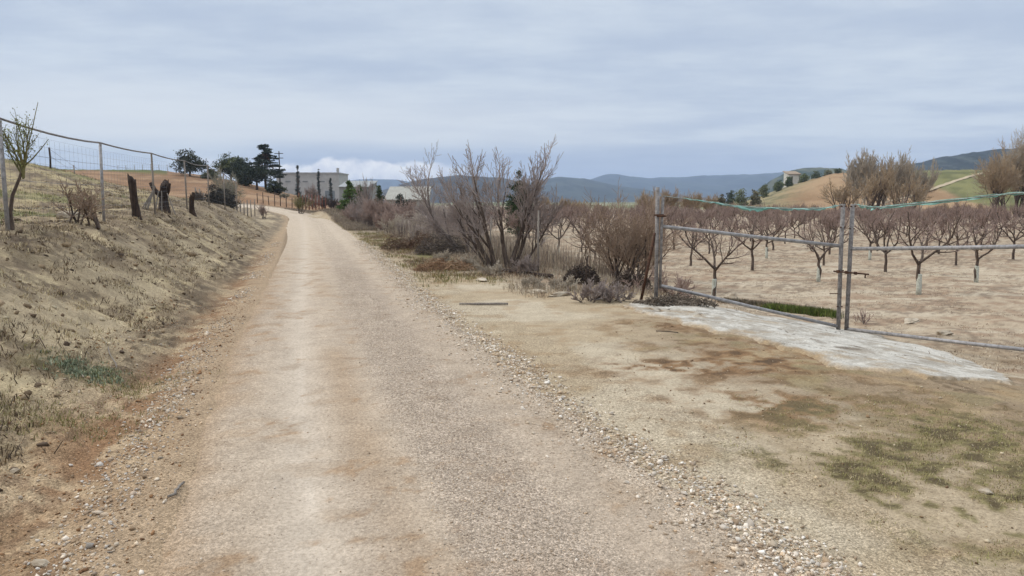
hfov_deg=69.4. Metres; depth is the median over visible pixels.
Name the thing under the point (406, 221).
straw heap
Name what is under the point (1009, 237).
orchard tree
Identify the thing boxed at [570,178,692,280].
bare bush
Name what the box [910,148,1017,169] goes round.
hill
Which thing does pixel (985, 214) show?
orchard tree
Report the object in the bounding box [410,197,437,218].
bare bush
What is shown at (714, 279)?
orchard tree
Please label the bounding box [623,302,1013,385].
pavement
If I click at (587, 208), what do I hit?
orchard tree
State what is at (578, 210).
orchard tree
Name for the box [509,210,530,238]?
orchard tree
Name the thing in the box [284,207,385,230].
dry grass
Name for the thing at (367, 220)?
bare bush
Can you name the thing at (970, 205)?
willow scrub
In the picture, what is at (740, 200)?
shrub
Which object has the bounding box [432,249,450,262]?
weed bush
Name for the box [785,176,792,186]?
shrub
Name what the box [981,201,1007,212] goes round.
orchard tree
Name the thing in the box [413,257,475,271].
brush heap
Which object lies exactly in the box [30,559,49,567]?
rock
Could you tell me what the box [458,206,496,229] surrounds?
bare bush
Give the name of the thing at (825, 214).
orchard tree
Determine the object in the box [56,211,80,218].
boulder
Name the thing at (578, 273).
brush heap
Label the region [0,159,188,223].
grass
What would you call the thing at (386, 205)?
bare bush
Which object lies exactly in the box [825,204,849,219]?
orchard tree
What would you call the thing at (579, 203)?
willow scrub
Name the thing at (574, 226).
orchard tree
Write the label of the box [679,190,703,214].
willow scrub
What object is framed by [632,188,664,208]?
willow scrub
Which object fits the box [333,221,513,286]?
grass
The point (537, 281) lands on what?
weed bush
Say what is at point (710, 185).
hill
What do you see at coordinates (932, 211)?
orchard tree
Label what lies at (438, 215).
bare bush
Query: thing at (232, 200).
dark tree
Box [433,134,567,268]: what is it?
bare tree
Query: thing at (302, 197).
stake fence
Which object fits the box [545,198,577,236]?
orchard tree
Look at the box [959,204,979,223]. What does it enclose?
orchard tree
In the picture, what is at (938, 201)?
net rope
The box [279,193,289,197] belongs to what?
scrub bush
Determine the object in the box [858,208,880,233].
orchard tree
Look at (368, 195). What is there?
bare tree
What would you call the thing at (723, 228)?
orchard tree
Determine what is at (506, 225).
orchard tree
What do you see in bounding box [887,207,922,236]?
orchard tree
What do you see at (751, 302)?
weeds
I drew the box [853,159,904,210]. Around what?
willow tree
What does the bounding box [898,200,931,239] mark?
orchard tree
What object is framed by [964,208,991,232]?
orchard tree
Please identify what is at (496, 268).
weed bush
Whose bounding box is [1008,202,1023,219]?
orchard tree
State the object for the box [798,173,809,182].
shrub
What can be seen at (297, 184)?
cypress tree
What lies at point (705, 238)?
orchard tree
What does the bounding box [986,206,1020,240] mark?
orchard tree
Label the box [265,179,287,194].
oak bush
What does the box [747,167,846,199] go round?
hill
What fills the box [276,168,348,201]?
warehouse
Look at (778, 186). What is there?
shrub
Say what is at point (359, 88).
sky
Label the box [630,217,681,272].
orchard tree
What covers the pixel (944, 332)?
rock
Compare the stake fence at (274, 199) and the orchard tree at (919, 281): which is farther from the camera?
the stake fence at (274, 199)
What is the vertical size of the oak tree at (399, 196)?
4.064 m
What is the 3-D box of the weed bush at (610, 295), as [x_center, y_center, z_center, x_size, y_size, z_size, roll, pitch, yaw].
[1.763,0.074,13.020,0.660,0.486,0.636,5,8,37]
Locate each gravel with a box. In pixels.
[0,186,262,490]
[21,241,281,575]
[353,241,893,575]
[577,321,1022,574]
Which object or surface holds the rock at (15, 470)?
on the ground at (538, 329)
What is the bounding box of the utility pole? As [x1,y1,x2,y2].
[274,151,282,183]
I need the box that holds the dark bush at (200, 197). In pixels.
[188,189,204,200]
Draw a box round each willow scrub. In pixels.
[538,195,550,209]
[557,196,577,217]
[575,199,588,214]
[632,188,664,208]
[653,185,682,208]
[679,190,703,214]
[703,194,719,214]
[929,203,953,214]
[956,202,983,210]
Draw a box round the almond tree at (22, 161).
[0,103,48,229]
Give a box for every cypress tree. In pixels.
[295,165,301,195]
[316,169,320,198]
[328,178,332,205]
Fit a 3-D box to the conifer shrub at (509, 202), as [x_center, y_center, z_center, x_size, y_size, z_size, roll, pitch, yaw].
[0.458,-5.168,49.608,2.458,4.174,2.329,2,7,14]
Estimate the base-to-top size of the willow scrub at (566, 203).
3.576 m
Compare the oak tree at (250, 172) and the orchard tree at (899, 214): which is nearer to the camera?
the orchard tree at (899, 214)
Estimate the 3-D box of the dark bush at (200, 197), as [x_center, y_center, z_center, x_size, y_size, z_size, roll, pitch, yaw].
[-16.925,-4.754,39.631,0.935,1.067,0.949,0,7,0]
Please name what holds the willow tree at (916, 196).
on the ground at (538, 329)
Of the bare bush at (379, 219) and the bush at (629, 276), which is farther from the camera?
the bare bush at (379, 219)
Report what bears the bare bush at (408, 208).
on the ground at (538, 329)
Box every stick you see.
[102,338,116,367]
[167,481,184,497]
[459,302,507,304]
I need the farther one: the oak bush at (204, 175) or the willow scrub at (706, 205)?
the oak bush at (204, 175)
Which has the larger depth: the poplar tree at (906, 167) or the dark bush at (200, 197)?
the poplar tree at (906, 167)
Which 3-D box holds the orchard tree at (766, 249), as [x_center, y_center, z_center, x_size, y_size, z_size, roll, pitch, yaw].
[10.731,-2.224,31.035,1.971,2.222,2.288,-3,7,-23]
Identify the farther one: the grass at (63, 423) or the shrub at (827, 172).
the shrub at (827, 172)
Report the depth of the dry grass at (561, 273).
16.03 m
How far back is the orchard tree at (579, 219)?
45.23 m
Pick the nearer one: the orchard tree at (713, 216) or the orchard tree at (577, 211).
the orchard tree at (713, 216)
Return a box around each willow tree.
[819,177,868,211]
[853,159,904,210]
[883,168,934,212]
[972,135,1023,215]
[1008,136,1023,217]
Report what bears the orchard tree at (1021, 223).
on the ground at (538, 329)
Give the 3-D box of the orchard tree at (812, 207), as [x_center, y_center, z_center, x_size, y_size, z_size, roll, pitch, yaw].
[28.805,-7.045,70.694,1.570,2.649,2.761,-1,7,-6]
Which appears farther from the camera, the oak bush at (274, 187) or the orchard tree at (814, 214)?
the oak bush at (274, 187)
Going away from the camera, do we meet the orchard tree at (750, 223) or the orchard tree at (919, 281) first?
the orchard tree at (919, 281)
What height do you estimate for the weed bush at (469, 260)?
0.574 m
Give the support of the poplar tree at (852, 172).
on the ground at (538, 329)
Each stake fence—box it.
[195,188,254,216]
[257,192,297,206]
[298,193,325,209]
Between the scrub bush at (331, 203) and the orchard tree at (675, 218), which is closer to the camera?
the orchard tree at (675, 218)
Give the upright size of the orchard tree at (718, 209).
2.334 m
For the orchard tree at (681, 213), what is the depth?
59.38 m
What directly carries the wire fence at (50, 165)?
on the ground at (538, 329)
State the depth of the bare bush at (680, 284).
15.05 m
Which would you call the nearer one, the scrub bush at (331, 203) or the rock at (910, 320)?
the rock at (910, 320)
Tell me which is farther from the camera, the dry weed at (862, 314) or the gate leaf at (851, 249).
the dry weed at (862, 314)
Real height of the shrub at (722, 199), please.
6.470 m
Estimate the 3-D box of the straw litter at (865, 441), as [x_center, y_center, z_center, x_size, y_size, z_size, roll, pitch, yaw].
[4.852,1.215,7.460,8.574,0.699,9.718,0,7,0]
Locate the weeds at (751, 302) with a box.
[715,296,844,315]
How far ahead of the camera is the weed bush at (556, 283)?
14.64 m
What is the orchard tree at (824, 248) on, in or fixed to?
on the ground at (538, 329)
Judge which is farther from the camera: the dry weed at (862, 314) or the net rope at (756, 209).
the dry weed at (862, 314)
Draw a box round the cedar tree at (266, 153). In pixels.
[248,144,285,188]
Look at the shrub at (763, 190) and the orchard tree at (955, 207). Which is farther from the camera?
the shrub at (763, 190)
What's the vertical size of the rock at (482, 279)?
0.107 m
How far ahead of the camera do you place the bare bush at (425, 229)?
29.06 m
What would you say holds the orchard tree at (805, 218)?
on the ground at (538, 329)
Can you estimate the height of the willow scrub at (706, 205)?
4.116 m
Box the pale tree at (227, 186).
[208,167,246,203]
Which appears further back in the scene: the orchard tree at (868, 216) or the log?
the orchard tree at (868, 216)
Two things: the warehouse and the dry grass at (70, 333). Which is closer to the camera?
the dry grass at (70, 333)
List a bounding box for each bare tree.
[354,177,375,205]
[398,144,489,253]
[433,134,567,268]
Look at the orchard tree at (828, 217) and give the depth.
32.79 m
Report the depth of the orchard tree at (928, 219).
38.49 m
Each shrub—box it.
[335,180,360,209]
[353,184,363,210]
[374,185,384,205]
[503,182,532,235]
[507,170,530,236]
[717,193,726,206]
[726,190,735,206]
[732,188,750,205]
[750,189,761,204]
[758,184,769,197]
[772,180,784,191]
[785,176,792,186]
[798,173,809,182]
[811,170,821,178]
[822,169,831,175]
[833,168,842,173]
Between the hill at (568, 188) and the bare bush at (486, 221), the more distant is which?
the hill at (568, 188)
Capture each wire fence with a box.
[0,117,237,230]
[48,147,87,176]
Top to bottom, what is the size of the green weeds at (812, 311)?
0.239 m
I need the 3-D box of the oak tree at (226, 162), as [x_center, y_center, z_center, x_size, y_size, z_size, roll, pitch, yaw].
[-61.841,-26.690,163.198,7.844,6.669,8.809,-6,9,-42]
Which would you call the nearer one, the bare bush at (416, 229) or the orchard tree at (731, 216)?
the bare bush at (416, 229)
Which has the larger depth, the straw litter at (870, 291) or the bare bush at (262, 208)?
the bare bush at (262, 208)
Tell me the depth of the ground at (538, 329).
7.40 m
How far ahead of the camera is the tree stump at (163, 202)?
23.43 m
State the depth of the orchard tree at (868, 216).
36.15 m
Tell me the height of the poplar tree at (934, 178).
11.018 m
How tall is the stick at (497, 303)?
0.050 m
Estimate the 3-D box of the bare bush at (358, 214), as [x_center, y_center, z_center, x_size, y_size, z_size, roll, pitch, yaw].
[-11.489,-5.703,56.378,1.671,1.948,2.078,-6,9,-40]
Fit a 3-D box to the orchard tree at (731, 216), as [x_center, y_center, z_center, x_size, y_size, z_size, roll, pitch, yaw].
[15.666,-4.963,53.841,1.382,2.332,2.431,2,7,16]
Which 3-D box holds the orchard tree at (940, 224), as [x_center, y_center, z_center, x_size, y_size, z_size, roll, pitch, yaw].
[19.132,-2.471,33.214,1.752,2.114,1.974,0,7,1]
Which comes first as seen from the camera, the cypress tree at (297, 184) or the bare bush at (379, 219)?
the bare bush at (379, 219)
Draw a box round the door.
[325,191,334,200]
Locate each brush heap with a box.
[379,230,447,249]
[413,232,467,255]
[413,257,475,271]
[561,263,601,284]
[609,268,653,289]
[630,292,718,307]
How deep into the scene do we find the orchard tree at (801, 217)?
53.30 m
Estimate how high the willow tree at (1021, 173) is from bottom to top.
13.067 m
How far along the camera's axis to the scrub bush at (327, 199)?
111.09 m
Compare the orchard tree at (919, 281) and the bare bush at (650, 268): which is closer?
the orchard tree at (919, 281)
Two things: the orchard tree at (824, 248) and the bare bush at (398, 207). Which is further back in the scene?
the bare bush at (398, 207)
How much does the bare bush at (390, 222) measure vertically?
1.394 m
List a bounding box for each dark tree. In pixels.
[202,182,225,202]
[216,188,231,206]
[222,188,241,208]
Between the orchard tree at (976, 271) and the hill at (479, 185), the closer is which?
the orchard tree at (976, 271)
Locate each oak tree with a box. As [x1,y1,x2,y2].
[169,148,212,175]
[211,152,250,180]
[225,161,248,177]
[227,159,282,189]
[395,194,405,208]
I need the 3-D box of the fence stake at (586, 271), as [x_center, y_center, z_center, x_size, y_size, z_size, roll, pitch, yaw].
[1.373,-0.113,13.622,0.051,0.955,0.027,0,7,0]
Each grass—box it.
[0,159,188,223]
[0,161,266,439]
[0,333,223,451]
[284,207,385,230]
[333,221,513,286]
[339,208,633,278]
[362,233,559,279]
[365,225,683,297]
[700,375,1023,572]
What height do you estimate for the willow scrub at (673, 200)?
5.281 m
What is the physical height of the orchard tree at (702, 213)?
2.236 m
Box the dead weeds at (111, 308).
[0,180,263,475]
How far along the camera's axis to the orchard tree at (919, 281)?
18.89 m
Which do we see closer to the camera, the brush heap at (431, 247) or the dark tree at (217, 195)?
the brush heap at (431, 247)
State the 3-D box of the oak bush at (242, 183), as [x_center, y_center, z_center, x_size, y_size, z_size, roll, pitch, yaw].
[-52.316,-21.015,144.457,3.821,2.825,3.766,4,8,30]
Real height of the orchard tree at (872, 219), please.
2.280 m
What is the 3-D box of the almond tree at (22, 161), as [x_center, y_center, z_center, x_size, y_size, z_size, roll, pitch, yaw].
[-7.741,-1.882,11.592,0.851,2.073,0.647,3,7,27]
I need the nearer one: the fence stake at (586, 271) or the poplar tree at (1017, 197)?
the fence stake at (586, 271)
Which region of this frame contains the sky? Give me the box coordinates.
[0,0,1023,185]
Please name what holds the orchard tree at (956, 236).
on the ground at (538, 329)
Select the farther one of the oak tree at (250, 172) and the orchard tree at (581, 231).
the oak tree at (250, 172)
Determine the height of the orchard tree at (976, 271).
2.206 m
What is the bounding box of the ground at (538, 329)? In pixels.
[0,159,1023,575]
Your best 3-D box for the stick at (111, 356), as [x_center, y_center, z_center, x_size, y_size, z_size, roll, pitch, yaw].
[-4.384,0.691,8.062,0.033,0.138,1.345,-5,8,-34]
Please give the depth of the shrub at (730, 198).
207.87 m
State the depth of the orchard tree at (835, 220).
44.18 m
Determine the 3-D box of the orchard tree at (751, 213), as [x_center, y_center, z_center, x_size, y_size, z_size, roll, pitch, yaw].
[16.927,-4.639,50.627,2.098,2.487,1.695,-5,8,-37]
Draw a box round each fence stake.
[537,210,538,272]
[585,256,587,284]
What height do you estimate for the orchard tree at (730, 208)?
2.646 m
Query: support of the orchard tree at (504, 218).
on the ground at (538, 329)
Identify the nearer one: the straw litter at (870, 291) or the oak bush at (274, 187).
the straw litter at (870, 291)
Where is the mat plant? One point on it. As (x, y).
(76, 372)
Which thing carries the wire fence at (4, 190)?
on the ground at (538, 329)
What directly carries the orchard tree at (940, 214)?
on the ground at (538, 329)
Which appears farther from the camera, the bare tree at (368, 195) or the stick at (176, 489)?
the bare tree at (368, 195)
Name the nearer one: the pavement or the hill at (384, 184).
the pavement
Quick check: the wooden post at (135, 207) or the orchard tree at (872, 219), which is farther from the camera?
the orchard tree at (872, 219)
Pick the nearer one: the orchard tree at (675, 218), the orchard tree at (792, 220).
the orchard tree at (675, 218)
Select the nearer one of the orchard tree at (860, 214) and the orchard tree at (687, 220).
the orchard tree at (687, 220)
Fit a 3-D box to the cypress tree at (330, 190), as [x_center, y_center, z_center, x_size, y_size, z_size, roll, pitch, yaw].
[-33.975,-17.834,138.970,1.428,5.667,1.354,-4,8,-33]
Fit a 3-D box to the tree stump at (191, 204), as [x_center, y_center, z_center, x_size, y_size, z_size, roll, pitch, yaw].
[-11.202,-2.896,25.926,0.278,0.938,0.231,0,7,0]
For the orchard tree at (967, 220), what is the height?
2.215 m
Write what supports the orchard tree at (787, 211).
on the ground at (538, 329)
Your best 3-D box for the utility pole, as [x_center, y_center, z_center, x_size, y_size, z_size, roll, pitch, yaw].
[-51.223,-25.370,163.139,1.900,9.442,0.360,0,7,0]
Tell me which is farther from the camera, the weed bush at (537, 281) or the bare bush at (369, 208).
the bare bush at (369, 208)
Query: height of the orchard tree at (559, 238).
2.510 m
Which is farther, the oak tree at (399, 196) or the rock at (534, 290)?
the oak tree at (399, 196)
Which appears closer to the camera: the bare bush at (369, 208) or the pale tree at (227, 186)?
the bare bush at (369, 208)
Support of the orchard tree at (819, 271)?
on the ground at (538, 329)
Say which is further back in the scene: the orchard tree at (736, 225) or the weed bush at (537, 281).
the orchard tree at (736, 225)
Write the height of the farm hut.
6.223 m
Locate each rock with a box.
[9,468,19,473]
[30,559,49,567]
[475,277,486,281]
[527,289,547,293]
[548,291,570,296]
[724,293,736,298]
[904,318,919,323]
[936,330,953,335]
[978,488,992,494]
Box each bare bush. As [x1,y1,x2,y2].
[46,176,112,228]
[253,201,268,218]
[340,203,356,221]
[344,193,372,210]
[347,200,366,223]
[357,194,384,224]
[360,209,381,226]
[371,195,402,216]
[372,212,391,230]
[374,208,399,231]
[377,213,401,233]
[380,200,404,216]
[385,200,414,220]
[393,214,421,236]
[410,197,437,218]
[410,222,428,240]
[421,214,455,238]
[422,202,448,221]
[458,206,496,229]
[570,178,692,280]
[602,229,683,278]
[622,262,701,299]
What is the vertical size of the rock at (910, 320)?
0.084 m
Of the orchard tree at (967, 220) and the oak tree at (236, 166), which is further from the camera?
the oak tree at (236, 166)
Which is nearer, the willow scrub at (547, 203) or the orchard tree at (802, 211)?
the orchard tree at (802, 211)
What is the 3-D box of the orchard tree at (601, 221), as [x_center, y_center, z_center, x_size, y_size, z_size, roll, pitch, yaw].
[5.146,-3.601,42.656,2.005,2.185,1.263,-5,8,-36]
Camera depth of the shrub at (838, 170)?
276.24 m
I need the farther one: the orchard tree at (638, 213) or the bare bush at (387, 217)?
the bare bush at (387, 217)
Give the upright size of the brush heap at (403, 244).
0.792 m
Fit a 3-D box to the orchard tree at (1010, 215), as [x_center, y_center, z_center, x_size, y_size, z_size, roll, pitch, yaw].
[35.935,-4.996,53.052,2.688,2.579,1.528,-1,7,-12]
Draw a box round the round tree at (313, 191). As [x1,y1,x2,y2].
[303,184,318,200]
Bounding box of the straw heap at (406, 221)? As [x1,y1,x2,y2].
[398,210,428,227]
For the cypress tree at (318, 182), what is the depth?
148.46 m
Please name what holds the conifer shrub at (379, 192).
on the ground at (538, 329)
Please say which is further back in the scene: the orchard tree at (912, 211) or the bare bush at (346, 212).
the bare bush at (346, 212)
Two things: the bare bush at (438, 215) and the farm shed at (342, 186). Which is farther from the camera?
the farm shed at (342, 186)
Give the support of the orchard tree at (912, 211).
on the ground at (538, 329)
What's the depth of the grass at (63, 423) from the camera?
6.14 m
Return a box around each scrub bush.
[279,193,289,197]
[307,199,321,207]
[317,195,328,208]
[326,198,338,207]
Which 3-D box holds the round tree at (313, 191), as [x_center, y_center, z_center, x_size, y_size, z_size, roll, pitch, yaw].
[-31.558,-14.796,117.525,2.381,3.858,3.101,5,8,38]
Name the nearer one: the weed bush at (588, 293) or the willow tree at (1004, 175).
the weed bush at (588, 293)
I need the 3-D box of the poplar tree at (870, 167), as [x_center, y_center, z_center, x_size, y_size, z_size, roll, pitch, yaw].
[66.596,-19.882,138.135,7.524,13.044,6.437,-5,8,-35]
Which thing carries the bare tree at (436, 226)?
on the ground at (538, 329)
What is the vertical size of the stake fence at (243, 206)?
2.516 m
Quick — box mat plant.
[27,346,131,390]
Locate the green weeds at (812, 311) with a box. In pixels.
[756,301,843,318]
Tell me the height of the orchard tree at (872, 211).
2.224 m
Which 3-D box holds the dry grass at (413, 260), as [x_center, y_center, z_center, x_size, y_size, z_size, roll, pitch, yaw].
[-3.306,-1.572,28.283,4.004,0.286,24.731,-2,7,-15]
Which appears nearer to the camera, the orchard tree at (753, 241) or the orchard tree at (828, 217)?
the orchard tree at (753, 241)
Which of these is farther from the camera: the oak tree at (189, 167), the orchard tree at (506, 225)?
the oak tree at (189, 167)
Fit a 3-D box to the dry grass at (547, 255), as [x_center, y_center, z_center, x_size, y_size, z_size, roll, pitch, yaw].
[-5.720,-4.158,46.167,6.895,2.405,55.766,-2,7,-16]
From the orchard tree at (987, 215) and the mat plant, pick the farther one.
the orchard tree at (987, 215)
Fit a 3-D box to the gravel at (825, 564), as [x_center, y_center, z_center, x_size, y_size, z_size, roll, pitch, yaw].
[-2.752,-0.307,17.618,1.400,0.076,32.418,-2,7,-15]
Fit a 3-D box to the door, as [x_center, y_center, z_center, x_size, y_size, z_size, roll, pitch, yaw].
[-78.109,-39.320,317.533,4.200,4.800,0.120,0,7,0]
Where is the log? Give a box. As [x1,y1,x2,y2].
[501,268,553,278]
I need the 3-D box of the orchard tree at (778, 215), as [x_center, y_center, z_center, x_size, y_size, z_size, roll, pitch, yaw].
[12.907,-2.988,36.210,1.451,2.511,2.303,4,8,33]
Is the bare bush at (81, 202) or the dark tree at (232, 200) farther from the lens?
the dark tree at (232, 200)
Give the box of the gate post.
[640,187,665,299]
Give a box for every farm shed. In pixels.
[338,181,377,202]
[386,186,431,208]
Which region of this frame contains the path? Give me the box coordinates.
[858,171,989,206]
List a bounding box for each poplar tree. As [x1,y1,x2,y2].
[841,152,881,205]
[844,148,890,205]
[871,145,911,213]
[893,151,925,210]
[909,159,941,213]
[971,126,1023,216]
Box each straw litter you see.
[498,230,1023,372]
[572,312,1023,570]
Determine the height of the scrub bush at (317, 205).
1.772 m
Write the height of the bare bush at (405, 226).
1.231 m
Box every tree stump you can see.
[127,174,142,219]
[142,179,175,214]
[189,192,196,216]
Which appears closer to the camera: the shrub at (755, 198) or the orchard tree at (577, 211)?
the orchard tree at (577, 211)
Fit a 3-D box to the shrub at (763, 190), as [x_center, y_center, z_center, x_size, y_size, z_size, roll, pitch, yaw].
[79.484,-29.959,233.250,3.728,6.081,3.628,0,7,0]
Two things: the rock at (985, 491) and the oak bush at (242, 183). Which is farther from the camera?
the oak bush at (242, 183)
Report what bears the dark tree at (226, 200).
on the ground at (538, 329)
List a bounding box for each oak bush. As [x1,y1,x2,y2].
[200,169,218,178]
[236,177,254,185]
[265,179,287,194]
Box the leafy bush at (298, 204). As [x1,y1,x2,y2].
[290,195,314,213]
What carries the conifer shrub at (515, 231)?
on the ground at (538, 329)
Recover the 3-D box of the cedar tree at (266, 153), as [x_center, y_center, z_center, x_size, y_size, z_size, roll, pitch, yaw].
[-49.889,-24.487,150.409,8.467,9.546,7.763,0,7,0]
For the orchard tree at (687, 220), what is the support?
on the ground at (538, 329)
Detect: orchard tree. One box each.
[489,207,519,228]
[497,211,508,230]
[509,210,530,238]
[532,212,563,247]
[540,207,579,252]
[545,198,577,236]
[558,209,600,251]
[563,203,618,262]
[563,204,582,231]
[566,205,599,238]
[567,205,584,227]
[581,201,606,215]
[590,207,616,234]
[598,202,624,235]
[626,206,660,233]
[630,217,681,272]
[646,200,682,237]
[660,203,698,248]
[665,217,715,265]
[667,205,693,223]
[671,210,714,242]
[673,207,759,295]
[675,208,697,236]
[688,210,730,253]
[691,205,713,223]
[702,205,731,235]
[706,206,725,228]
[718,207,737,229]
[719,207,750,246]
[721,213,790,270]
[726,202,753,230]
[737,213,768,240]
[742,211,800,257]
[750,203,776,235]
[758,203,787,249]
[770,204,803,243]
[778,203,796,218]
[782,207,809,237]
[784,214,839,281]
[790,212,854,265]
[793,210,813,233]
[794,207,816,230]
[802,202,820,217]
[804,210,819,223]
[813,205,847,242]
[816,208,839,221]
[819,210,859,253]
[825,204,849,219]
[827,207,840,235]
[845,207,907,259]
[855,205,874,230]
[856,202,917,271]
[856,208,891,250]
[856,209,884,237]
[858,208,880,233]
[864,207,894,243]
[885,195,986,294]
[886,199,916,228]
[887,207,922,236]
[888,201,920,233]
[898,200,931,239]
[905,206,945,245]
[910,210,952,253]
[926,204,948,230]
[928,205,955,234]
[928,213,990,265]
[940,201,965,237]
[948,207,990,241]
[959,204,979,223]
[959,214,1010,282]
[960,199,997,250]
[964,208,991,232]
[971,205,1000,231]
[977,203,1023,259]
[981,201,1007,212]
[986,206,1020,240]
[993,216,1023,233]
[1000,202,1023,234]
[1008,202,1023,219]
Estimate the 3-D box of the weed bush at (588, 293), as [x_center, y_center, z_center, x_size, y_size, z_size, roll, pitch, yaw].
[1.310,0.052,13.077,0.797,0.521,0.723,0,7,0]
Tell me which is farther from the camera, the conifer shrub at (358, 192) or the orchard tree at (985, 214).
the conifer shrub at (358, 192)
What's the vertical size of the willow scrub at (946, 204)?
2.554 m
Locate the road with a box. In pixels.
[158,204,794,575]
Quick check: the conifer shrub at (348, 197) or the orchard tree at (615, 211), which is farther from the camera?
the conifer shrub at (348, 197)
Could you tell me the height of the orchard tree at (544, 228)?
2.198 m
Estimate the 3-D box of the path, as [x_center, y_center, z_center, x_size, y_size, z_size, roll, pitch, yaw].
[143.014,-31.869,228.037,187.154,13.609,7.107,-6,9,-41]
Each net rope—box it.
[663,196,841,211]
[854,192,1023,210]
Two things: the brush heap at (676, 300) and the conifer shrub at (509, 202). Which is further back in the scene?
the conifer shrub at (509, 202)
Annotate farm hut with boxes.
[783,171,800,187]
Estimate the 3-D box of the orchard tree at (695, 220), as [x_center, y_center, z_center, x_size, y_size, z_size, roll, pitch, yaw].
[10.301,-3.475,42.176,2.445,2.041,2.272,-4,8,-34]
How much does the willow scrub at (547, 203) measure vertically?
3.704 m
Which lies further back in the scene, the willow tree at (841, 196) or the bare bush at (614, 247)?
the willow tree at (841, 196)
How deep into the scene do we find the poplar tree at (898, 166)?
137.10 m
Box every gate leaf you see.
[659,197,846,329]
[833,204,1023,351]
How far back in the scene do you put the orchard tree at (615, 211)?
51.11 m
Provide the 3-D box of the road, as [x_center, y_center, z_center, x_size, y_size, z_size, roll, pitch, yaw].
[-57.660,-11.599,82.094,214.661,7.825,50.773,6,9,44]
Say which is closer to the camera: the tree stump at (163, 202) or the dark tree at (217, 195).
the tree stump at (163, 202)
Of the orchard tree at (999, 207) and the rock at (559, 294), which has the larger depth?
the orchard tree at (999, 207)
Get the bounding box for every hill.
[260,179,407,189]
[382,175,571,202]
[529,177,680,201]
[590,172,783,200]
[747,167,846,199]
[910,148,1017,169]
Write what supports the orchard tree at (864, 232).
on the ground at (538, 329)
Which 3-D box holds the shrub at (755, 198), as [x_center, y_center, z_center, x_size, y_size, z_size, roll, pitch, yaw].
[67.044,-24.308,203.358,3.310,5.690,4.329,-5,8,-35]
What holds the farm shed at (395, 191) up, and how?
on the ground at (538, 329)
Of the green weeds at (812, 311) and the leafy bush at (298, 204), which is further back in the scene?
the leafy bush at (298, 204)
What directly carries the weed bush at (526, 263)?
on the ground at (538, 329)
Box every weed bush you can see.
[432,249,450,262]
[458,250,478,266]
[472,259,504,275]
[511,252,540,274]
[520,274,546,288]
[548,274,580,290]
[565,275,607,302]
[597,279,635,302]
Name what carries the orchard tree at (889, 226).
on the ground at (538, 329)
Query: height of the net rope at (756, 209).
0.284 m
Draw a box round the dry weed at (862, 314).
[853,307,874,324]
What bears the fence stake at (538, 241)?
on the ground at (538, 329)
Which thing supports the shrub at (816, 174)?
on the ground at (538, 329)
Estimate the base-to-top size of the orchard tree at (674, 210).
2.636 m
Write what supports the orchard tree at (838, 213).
on the ground at (538, 329)

